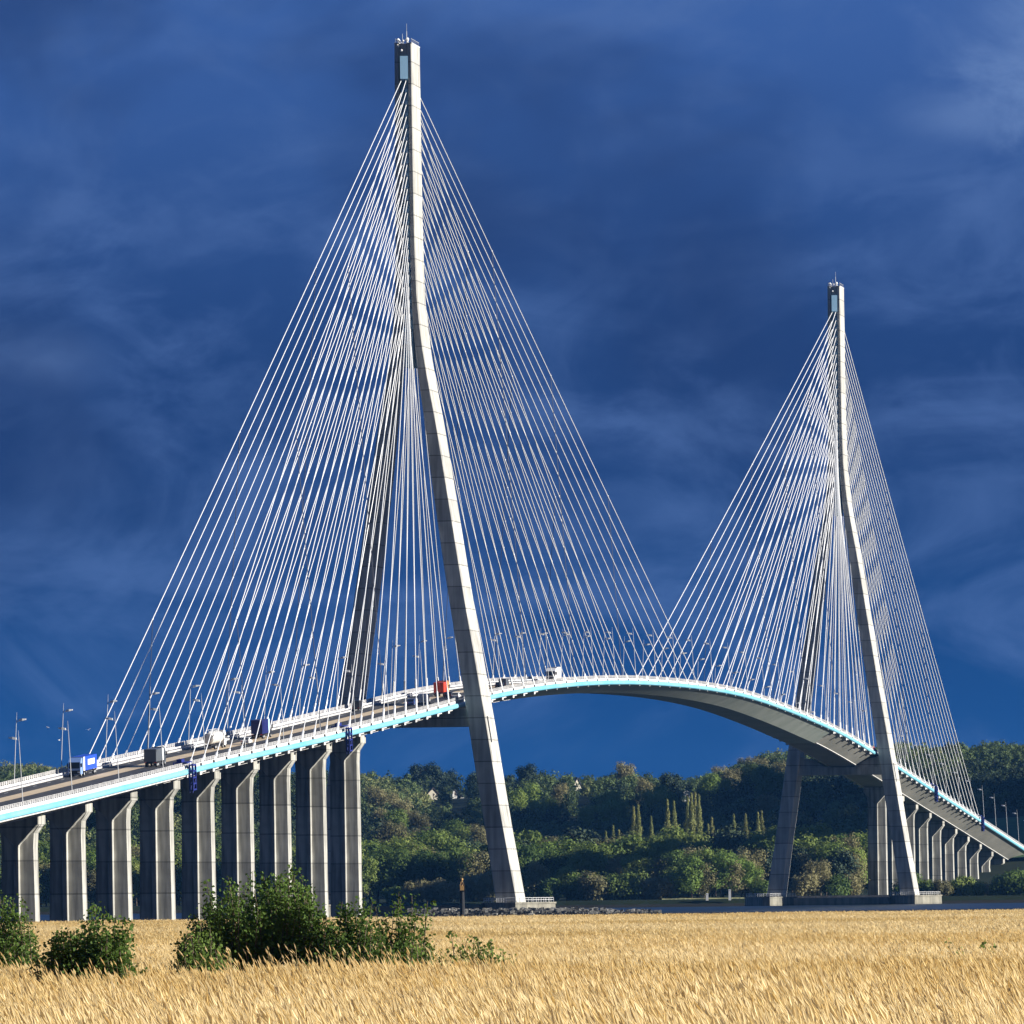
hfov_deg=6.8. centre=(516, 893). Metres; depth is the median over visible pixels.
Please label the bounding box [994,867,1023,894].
bank shrub
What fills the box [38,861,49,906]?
broadleaf tree
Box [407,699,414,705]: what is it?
car
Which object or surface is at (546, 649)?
street lamp
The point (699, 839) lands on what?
broadleaf tree
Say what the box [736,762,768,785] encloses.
broadleaf tree
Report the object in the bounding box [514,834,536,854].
broadleaf tree
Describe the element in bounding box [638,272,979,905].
bridge pylon
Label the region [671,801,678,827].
poplar tree
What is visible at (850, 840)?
broadleaf tree
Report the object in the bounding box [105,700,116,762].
street lamp
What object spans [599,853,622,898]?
broadleaf tree
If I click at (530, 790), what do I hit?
broadleaf tree
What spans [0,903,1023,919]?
water
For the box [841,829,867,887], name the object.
broadleaf tree
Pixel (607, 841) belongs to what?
broadleaf tree
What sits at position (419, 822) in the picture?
broadleaf tree
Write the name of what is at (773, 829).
broadleaf tree
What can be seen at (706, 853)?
broadleaf tree
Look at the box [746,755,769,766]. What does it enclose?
broadleaf tree
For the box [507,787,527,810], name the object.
broadleaf tree
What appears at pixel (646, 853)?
broadleaf tree
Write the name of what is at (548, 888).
bank shrub
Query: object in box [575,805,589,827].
broadleaf tree
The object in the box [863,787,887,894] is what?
bridge pier
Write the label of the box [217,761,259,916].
bridge pier
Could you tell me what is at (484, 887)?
bank shrub
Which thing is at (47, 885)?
broadleaf tree
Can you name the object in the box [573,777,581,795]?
house
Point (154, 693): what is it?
street lamp
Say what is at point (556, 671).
lorry
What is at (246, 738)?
car
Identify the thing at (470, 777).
broadleaf tree
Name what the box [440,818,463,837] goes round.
broadleaf tree
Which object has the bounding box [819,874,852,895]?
bank shrub
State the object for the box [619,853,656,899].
broadleaf tree
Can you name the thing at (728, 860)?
broadleaf tree
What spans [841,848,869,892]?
broadleaf tree
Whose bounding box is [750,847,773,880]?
broadleaf tree
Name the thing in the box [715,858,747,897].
broadleaf tree
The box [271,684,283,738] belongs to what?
street lamp
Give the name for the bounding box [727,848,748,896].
broadleaf tree
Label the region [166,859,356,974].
wild shrub
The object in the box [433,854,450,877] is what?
broadleaf tree
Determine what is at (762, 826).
poplar tree
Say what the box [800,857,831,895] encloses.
broadleaf tree
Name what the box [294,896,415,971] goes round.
wild shrub
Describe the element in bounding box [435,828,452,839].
broadleaf tree
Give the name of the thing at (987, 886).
bank shrub
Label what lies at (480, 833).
broadleaf tree
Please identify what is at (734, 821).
poplar tree
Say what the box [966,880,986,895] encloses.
bank shrub
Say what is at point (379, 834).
broadleaf tree
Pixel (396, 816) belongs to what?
broadleaf tree
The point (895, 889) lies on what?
bank shrub
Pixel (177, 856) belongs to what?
broadleaf tree
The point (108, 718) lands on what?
street lamp
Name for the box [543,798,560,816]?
broadleaf tree
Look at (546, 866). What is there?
broadleaf tree
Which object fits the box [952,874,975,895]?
bank shrub
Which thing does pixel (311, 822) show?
bridge pier
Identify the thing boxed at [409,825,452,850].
broadleaf tree
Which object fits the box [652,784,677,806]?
broadleaf tree
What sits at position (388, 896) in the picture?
bank shrub
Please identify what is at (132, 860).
broadleaf tree
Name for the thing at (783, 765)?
broadleaf tree
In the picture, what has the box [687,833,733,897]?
broadleaf tree
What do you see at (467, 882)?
bank shrub
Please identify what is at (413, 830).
broadleaf tree
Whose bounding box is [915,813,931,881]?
bridge pier
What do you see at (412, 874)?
broadleaf tree
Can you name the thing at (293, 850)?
broadleaf tree
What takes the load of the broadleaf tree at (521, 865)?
on the ground
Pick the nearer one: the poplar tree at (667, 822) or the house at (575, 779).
the poplar tree at (667, 822)
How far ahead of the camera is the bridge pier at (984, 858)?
3344.60 m
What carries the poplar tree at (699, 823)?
on the ground
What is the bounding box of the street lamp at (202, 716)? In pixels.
[192,695,205,760]
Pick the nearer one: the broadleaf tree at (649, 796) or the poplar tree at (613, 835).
the poplar tree at (613, 835)
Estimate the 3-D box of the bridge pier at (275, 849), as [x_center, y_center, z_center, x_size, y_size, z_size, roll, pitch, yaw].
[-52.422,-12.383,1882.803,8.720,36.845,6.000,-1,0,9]
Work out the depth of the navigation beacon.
1984.55 m
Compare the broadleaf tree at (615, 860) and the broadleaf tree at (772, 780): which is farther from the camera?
the broadleaf tree at (772, 780)
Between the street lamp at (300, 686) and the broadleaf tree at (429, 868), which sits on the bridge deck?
the street lamp at (300, 686)
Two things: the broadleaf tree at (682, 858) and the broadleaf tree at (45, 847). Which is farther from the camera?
the broadleaf tree at (45, 847)
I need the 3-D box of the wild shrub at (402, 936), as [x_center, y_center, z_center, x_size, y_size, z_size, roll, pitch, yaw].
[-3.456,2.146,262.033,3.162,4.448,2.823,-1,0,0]
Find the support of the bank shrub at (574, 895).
on the ground
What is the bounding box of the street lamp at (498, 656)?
[490,639,500,689]
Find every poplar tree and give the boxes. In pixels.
[611,825,615,841]
[628,806,635,839]
[634,804,643,840]
[648,816,653,848]
[662,799,671,831]
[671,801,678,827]
[683,796,689,835]
[687,792,696,836]
[692,792,696,832]
[695,794,703,834]
[709,817,715,835]
[731,814,735,829]
[741,813,749,840]
[754,812,761,833]
[759,810,765,835]
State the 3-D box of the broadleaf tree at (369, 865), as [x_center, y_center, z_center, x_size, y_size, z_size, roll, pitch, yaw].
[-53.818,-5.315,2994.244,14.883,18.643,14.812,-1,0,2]
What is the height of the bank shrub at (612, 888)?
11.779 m
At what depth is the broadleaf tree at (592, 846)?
3048.85 m
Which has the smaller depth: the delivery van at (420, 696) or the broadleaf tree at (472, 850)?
the delivery van at (420, 696)
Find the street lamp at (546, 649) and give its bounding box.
[538,629,548,678]
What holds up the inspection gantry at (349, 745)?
on the bridge deck
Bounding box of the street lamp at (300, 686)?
[299,660,309,719]
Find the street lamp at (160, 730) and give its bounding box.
[150,708,163,770]
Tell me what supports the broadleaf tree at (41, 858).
on the ground
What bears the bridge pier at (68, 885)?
on the ground
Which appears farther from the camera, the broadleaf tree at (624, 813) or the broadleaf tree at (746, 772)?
the broadleaf tree at (746, 772)
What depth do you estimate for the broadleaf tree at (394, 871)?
2996.25 m
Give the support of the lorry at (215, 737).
on the bridge deck
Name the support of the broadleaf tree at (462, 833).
on the ground
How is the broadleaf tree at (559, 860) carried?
on the ground
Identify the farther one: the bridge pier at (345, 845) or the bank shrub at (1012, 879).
the bank shrub at (1012, 879)
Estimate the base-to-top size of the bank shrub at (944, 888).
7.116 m
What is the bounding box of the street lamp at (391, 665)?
[390,643,399,696]
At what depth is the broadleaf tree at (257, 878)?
2990.56 m
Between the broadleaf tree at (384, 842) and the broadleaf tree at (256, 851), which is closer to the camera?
the broadleaf tree at (256, 851)
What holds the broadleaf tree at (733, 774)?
on the ground
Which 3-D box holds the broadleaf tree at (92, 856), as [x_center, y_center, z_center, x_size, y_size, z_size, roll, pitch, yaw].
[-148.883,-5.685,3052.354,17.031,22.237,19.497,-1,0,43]
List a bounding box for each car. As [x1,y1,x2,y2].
[241,737,251,743]
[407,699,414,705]
[444,692,452,697]
[451,692,460,698]
[495,682,504,688]
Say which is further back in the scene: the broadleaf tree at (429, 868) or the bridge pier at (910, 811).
the bridge pier at (910, 811)
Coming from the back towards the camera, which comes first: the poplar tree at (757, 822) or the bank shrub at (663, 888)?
the poplar tree at (757, 822)
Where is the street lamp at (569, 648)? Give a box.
[561,628,571,679]
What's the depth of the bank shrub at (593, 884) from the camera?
2956.87 m
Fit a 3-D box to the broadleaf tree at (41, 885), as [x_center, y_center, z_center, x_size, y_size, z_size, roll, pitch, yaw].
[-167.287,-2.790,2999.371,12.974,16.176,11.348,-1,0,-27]
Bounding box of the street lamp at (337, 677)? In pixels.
[336,655,346,710]
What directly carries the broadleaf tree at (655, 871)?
on the ground
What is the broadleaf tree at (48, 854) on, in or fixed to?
on the ground
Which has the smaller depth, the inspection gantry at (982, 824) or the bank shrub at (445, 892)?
the bank shrub at (445, 892)
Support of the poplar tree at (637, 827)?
on the ground
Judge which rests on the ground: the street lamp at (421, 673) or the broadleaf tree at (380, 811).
the broadleaf tree at (380, 811)
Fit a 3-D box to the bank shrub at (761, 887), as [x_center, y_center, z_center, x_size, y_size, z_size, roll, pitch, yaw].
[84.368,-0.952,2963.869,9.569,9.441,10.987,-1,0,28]
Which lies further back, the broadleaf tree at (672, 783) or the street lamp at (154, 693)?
the broadleaf tree at (672, 783)
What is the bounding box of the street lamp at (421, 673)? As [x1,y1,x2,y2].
[413,653,423,705]
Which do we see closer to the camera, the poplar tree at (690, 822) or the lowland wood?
the lowland wood
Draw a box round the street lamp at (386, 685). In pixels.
[377,663,388,717]
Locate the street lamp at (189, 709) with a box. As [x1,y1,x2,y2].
[188,685,198,743]
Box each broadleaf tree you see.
[0,865,0,907]
[38,838,49,856]
[38,850,49,865]
[38,851,49,906]
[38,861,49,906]
[38,867,49,900]
[42,865,49,901]
[86,843,95,895]
[86,846,95,903]
[86,859,94,882]
[86,868,95,905]
[131,840,139,852]
[131,844,139,905]
[131,854,139,870]
[131,862,139,905]
[174,845,181,904]
[176,860,181,894]
[215,832,220,860]
[216,860,221,900]
[217,853,256,890]
[254,843,258,866]
[255,855,259,893]
[292,844,295,861]
[292,854,295,872]
[361,785,387,803]
[361,835,381,902]
[361,841,385,902]
[362,847,391,902]
[362,854,381,893]
[364,823,396,844]
[369,787,398,807]
[369,844,411,890]
[370,806,388,827]
[377,838,393,846]
[380,808,409,830]
[380,819,410,841]
[381,836,423,902]
[386,795,413,812]
[386,831,431,850]
[395,847,422,902]
[401,828,419,839]
[401,846,429,901]
[403,809,420,823]
[405,762,425,781]
[408,811,432,832]
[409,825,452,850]
[414,847,450,882]
[419,761,447,791]
[424,829,469,854]
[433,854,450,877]
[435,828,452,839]
[438,767,457,796]
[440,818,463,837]
[441,847,478,887]
[451,847,489,891]
[452,824,474,841]
[463,771,476,797]
[466,845,487,852]
[467,822,487,844]
[476,838,522,859]
[488,855,524,880]
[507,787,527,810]
[513,828,548,892]
[514,763,541,784]
[514,781,545,803]
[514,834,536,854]
[516,844,546,889]
[522,859,550,900]
[525,798,547,816]
[525,838,560,890]
[529,855,554,891]
[536,836,561,900]
[537,847,571,882]
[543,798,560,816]
[548,782,568,808]
[548,836,591,900]
[552,865,573,900]
[562,826,603,845]
[562,844,603,875]
[569,841,614,860]
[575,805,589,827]
[578,849,614,881]
[592,786,623,807]
[596,833,630,846]
[598,843,623,899]
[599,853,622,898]
[603,796,631,823]
[603,836,642,859]
[609,856,633,874]
[611,761,639,779]
[611,830,650,898]
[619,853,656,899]
[630,847,653,862]
[632,777,653,805]
[638,788,668,817]
[641,855,670,879]
[643,832,684,896]
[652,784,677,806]
[653,848,686,878]
[657,771,685,795]
[657,823,705,891]
[668,854,706,897]
[671,848,698,889]
[679,836,715,897]
[679,843,717,897]
[686,831,712,897]
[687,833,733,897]
[694,844,729,897]
[695,859,718,897]
[699,773,720,800]
[703,849,743,897]
[706,822,745,897]
[709,765,726,776]
[709,777,733,804]
[714,831,750,852]
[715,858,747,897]
[718,766,740,784]
[726,855,764,898]
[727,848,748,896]
[728,840,760,894]
[733,831,775,856]
[735,846,769,896]
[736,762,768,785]
[737,756,751,763]
[745,824,776,845]
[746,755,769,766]
[747,764,775,792]
[750,791,780,818]
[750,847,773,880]
[752,765,783,800]
[770,761,785,772]
[774,836,809,895]
[788,842,808,894]
[789,850,819,895]
[794,821,835,848]
[796,831,834,895]
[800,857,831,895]
[806,841,842,895]
[819,832,867,877]
[820,829,845,843]
[825,843,860,879]
[828,838,852,851]
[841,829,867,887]
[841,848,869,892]
[844,843,866,882]
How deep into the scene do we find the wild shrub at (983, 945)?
299.30 m
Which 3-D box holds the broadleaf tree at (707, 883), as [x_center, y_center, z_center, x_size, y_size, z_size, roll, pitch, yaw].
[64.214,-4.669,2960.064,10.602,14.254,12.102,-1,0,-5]
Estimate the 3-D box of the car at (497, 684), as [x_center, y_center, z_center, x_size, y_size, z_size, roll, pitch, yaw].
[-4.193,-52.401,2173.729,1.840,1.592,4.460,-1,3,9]
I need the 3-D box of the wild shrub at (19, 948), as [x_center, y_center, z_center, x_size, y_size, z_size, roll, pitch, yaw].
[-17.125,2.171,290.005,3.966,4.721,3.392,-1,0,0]
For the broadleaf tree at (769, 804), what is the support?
on the ground
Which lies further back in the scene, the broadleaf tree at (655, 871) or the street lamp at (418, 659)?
the broadleaf tree at (655, 871)
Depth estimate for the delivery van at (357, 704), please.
2029.67 m
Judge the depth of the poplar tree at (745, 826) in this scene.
3479.62 m
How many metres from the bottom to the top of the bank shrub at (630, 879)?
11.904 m
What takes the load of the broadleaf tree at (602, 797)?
on the ground
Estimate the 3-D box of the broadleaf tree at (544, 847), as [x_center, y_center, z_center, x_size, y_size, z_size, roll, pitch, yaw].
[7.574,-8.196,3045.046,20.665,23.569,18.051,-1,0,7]
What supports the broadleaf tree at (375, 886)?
on the ground
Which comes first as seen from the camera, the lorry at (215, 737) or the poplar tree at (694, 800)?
the lorry at (215, 737)
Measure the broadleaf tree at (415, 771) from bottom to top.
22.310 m
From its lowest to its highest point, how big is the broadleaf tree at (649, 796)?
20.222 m
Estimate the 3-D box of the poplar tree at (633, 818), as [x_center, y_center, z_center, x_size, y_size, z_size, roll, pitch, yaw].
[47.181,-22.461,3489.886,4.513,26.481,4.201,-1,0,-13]
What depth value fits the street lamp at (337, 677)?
2017.65 m
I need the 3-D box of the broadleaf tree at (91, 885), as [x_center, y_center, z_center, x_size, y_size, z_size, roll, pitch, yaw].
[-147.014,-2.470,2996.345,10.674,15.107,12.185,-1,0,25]
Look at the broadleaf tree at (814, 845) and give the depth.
3044.92 m
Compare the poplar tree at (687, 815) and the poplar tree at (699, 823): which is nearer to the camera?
the poplar tree at (687, 815)
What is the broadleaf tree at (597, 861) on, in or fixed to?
on the ground
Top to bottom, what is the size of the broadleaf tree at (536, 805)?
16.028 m
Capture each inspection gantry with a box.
[173,759,196,791]
[331,723,352,753]
[930,783,937,801]
[976,813,984,831]
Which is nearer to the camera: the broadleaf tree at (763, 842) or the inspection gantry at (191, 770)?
the inspection gantry at (191, 770)
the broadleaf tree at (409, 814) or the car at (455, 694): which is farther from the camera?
the broadleaf tree at (409, 814)
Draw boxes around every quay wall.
[661,897,743,899]
[751,895,888,897]
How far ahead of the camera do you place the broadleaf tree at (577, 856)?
2992.43 m
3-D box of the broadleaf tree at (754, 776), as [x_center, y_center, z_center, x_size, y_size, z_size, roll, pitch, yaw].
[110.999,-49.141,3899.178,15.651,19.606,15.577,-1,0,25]
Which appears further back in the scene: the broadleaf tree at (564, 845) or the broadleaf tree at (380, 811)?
the broadleaf tree at (380, 811)
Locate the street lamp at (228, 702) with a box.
[227,675,237,735]
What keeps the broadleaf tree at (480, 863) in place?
on the ground
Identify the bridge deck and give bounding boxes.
[0,675,1023,860]
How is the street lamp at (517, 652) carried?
on the bridge deck
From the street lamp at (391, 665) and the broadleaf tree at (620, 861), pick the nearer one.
the street lamp at (391, 665)
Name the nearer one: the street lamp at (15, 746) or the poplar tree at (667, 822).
the street lamp at (15, 746)
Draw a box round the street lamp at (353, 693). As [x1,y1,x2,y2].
[343,664,354,717]
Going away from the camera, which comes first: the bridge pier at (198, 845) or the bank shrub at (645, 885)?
the bridge pier at (198, 845)
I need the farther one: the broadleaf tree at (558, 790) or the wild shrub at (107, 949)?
the broadleaf tree at (558, 790)
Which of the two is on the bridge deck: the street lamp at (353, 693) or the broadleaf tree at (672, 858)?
the street lamp at (353, 693)
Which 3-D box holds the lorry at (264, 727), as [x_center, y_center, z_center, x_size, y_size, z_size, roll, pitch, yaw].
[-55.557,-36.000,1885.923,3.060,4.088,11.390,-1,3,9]
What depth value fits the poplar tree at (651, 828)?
3449.55 m
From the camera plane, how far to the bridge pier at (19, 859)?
1622.63 m
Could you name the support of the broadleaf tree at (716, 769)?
on the ground
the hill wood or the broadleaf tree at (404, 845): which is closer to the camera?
the broadleaf tree at (404, 845)
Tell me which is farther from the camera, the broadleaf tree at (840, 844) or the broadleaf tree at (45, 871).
the broadleaf tree at (840, 844)
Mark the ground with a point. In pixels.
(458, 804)
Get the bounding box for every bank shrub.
[380,885,403,902]
[396,878,431,902]
[424,878,449,901]
[430,878,459,901]
[454,872,483,901]
[468,868,495,901]
[535,877,567,900]
[561,866,590,900]
[575,871,610,899]
[602,873,631,899]
[608,871,642,899]
[635,875,660,899]
[650,875,677,899]
[659,865,698,897]
[752,878,768,895]
[789,870,821,895]
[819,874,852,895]
[841,873,862,894]
[888,872,922,894]
[920,878,939,894]
[932,878,954,895]
[948,880,959,895]
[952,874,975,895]
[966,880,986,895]
[982,882,992,895]
[987,874,1009,895]
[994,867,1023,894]
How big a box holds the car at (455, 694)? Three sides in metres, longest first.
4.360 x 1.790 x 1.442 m
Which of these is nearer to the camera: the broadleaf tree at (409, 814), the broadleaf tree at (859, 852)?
the broadleaf tree at (859, 852)
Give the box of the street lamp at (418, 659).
[417,636,426,690]
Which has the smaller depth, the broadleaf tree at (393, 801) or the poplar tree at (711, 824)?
the poplar tree at (711, 824)
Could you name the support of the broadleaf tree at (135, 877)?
on the ground
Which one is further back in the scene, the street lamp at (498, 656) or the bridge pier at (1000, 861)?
the bridge pier at (1000, 861)
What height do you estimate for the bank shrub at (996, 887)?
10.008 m
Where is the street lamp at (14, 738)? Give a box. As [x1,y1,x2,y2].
[9,731,22,805]
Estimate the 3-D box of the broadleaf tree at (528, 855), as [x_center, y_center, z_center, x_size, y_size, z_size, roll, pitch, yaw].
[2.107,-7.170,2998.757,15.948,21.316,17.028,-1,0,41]
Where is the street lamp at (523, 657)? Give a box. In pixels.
[514,636,524,685]
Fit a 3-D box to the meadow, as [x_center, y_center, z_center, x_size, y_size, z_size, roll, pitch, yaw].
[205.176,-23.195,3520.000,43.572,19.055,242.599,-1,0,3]
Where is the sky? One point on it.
(668, 196)
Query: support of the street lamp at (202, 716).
on the bridge deck
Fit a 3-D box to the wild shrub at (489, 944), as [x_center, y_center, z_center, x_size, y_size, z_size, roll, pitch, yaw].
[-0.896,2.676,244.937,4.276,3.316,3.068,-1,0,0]
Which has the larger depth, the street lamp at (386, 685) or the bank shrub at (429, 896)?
the bank shrub at (429, 896)
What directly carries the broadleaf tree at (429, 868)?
on the ground
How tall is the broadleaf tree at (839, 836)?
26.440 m
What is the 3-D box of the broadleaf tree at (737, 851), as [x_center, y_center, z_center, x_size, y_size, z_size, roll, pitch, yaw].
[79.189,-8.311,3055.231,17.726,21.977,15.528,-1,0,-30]
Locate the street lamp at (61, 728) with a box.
[58,727,71,788]
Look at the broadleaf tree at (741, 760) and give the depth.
4637.87 m
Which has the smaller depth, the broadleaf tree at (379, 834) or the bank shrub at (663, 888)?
the bank shrub at (663, 888)
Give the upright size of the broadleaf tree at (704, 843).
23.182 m
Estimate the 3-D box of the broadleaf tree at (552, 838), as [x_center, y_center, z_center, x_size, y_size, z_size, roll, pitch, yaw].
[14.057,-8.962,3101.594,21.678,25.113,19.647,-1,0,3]
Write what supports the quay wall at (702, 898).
on the ground
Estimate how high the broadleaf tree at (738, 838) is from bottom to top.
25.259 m
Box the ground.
[0,764,1023,921]
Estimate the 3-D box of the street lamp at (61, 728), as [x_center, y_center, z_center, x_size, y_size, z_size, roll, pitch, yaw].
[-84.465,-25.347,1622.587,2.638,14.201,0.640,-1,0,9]
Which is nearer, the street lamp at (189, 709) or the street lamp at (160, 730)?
the street lamp at (160, 730)
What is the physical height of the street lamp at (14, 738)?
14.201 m
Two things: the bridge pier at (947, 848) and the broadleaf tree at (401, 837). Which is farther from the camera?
the bridge pier at (947, 848)
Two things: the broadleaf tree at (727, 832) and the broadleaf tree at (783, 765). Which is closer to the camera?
the broadleaf tree at (727, 832)
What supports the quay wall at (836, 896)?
in the water
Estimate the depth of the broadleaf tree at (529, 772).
4216.97 m
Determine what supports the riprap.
on the ground
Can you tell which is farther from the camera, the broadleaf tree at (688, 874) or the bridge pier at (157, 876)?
the broadleaf tree at (688, 874)
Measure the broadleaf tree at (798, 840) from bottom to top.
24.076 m
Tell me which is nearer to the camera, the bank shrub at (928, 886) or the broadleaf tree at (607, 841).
the bank shrub at (928, 886)
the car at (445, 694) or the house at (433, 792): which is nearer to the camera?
the car at (445, 694)
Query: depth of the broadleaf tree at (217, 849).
3103.39 m
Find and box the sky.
[0,0,1023,789]
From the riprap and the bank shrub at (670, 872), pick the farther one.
the bank shrub at (670, 872)
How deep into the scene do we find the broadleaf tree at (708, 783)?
4016.95 m
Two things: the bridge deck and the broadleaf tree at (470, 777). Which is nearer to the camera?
the bridge deck
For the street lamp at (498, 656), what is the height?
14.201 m
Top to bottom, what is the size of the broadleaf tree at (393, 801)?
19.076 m
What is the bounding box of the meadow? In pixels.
[985,816,1023,857]
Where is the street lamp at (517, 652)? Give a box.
[516,632,524,681]
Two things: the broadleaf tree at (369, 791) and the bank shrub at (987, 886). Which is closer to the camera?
the bank shrub at (987, 886)
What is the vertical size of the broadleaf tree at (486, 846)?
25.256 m
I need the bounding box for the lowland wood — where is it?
[39,879,867,903]
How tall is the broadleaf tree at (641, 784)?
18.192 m
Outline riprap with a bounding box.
[407,907,661,915]
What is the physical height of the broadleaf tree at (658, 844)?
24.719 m
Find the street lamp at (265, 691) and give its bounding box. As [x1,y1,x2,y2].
[264,671,274,718]
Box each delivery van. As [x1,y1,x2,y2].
[351,700,362,710]
[418,693,429,703]
[498,678,508,686]
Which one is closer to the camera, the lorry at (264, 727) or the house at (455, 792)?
the lorry at (264, 727)
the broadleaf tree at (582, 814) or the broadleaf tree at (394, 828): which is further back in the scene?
the broadleaf tree at (582, 814)
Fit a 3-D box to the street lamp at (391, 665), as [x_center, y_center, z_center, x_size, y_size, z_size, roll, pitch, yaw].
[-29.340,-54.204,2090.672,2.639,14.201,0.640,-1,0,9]
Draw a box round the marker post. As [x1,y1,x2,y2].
[728,890,730,899]
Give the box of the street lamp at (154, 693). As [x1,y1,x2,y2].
[148,686,158,747]
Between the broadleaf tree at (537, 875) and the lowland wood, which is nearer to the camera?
the broadleaf tree at (537, 875)
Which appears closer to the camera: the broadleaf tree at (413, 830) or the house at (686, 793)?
the broadleaf tree at (413, 830)
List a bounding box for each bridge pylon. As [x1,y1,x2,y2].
[89,24,698,916]
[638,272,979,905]
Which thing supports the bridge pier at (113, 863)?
on the ground
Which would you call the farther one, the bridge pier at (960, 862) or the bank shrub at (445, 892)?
the bridge pier at (960, 862)
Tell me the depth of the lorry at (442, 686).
2105.90 m
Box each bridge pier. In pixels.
[0,815,44,922]
[45,803,92,921]
[91,791,136,920]
[136,780,179,920]
[178,771,220,919]
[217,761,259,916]
[258,753,296,910]
[293,744,331,916]
[330,735,365,916]
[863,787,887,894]
[887,796,903,894]
[904,804,917,871]
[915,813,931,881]
[928,821,944,881]
[941,829,956,882]
[954,836,969,880]
[966,844,981,878]
[978,851,992,872]
[990,858,1004,864]
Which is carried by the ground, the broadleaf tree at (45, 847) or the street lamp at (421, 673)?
the broadleaf tree at (45, 847)
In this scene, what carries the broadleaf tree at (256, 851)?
on the ground
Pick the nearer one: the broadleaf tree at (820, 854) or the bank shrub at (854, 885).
the bank shrub at (854, 885)
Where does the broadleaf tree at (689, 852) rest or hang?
on the ground
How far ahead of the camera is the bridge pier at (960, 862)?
3259.16 m
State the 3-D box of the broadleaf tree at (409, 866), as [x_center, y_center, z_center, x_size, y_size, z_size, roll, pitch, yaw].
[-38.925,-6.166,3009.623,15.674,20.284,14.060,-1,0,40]
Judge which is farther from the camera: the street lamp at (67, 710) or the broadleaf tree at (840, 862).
the broadleaf tree at (840, 862)
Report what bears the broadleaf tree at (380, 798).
on the ground
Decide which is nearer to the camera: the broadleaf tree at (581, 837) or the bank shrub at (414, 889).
the bank shrub at (414, 889)
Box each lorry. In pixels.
[67,754,96,776]
[144,747,166,766]
[203,728,227,749]
[251,719,272,738]
[433,681,449,696]
[545,667,560,680]
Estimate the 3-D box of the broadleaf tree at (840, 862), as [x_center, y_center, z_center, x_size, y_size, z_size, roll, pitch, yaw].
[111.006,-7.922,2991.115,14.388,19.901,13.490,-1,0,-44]
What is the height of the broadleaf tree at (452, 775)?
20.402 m
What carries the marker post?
on the ground
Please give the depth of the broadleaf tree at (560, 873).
2966.31 m
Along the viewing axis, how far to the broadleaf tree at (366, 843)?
3109.72 m
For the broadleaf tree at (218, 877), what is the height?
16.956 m
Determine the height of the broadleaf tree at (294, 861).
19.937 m
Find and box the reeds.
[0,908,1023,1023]
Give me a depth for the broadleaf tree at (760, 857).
2992.11 m
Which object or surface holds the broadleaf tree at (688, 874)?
on the ground
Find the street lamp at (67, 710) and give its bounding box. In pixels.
[60,703,72,772]
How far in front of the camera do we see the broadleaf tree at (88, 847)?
3114.77 m
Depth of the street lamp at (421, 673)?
2013.53 m
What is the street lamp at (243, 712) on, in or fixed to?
on the bridge deck
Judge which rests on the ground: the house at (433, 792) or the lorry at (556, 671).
the house at (433, 792)
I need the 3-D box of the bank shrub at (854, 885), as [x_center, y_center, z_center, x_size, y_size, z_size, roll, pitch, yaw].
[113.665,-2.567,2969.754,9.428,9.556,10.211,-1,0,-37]
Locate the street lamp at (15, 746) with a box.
[14,716,25,783]
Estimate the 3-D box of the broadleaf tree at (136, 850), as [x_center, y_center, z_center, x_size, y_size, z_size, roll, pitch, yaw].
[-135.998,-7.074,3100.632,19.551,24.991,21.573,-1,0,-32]
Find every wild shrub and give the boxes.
[0,892,44,968]
[26,901,148,985]
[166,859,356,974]
[174,920,237,979]
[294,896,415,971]
[369,891,436,965]
[410,930,515,975]
[945,938,996,956]
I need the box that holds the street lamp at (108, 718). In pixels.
[105,711,118,782]
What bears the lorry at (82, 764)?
on the bridge deck
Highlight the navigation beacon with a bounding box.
[459,878,464,915]
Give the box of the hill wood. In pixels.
[0,739,1023,853]
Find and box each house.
[428,787,438,799]
[451,789,457,798]
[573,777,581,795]
[682,791,692,800]
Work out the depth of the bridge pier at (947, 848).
3216.19 m
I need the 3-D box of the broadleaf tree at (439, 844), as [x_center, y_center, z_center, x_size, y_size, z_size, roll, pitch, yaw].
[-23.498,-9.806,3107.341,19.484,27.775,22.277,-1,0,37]
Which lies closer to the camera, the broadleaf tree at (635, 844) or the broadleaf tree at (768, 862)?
the broadleaf tree at (768, 862)
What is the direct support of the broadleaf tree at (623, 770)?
on the ground
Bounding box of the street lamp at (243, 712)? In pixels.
[233,685,245,747]
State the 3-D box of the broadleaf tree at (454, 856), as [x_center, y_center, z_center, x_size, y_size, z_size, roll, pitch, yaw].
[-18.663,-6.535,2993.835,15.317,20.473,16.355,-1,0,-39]
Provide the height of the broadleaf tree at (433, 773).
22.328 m
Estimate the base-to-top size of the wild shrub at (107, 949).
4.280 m
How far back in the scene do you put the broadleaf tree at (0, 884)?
2993.49 m
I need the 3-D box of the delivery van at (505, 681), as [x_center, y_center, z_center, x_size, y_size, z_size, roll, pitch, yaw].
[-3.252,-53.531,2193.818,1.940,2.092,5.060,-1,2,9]
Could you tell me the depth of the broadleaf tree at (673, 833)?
3111.66 m
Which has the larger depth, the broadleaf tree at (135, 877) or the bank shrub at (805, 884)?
the broadleaf tree at (135, 877)
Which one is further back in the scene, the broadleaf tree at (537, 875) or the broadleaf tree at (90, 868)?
the broadleaf tree at (90, 868)
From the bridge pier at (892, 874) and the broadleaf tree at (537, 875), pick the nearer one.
the broadleaf tree at (537, 875)
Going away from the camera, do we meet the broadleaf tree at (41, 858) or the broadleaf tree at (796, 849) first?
the broadleaf tree at (796, 849)
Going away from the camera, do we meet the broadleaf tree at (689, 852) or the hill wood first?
the broadleaf tree at (689, 852)

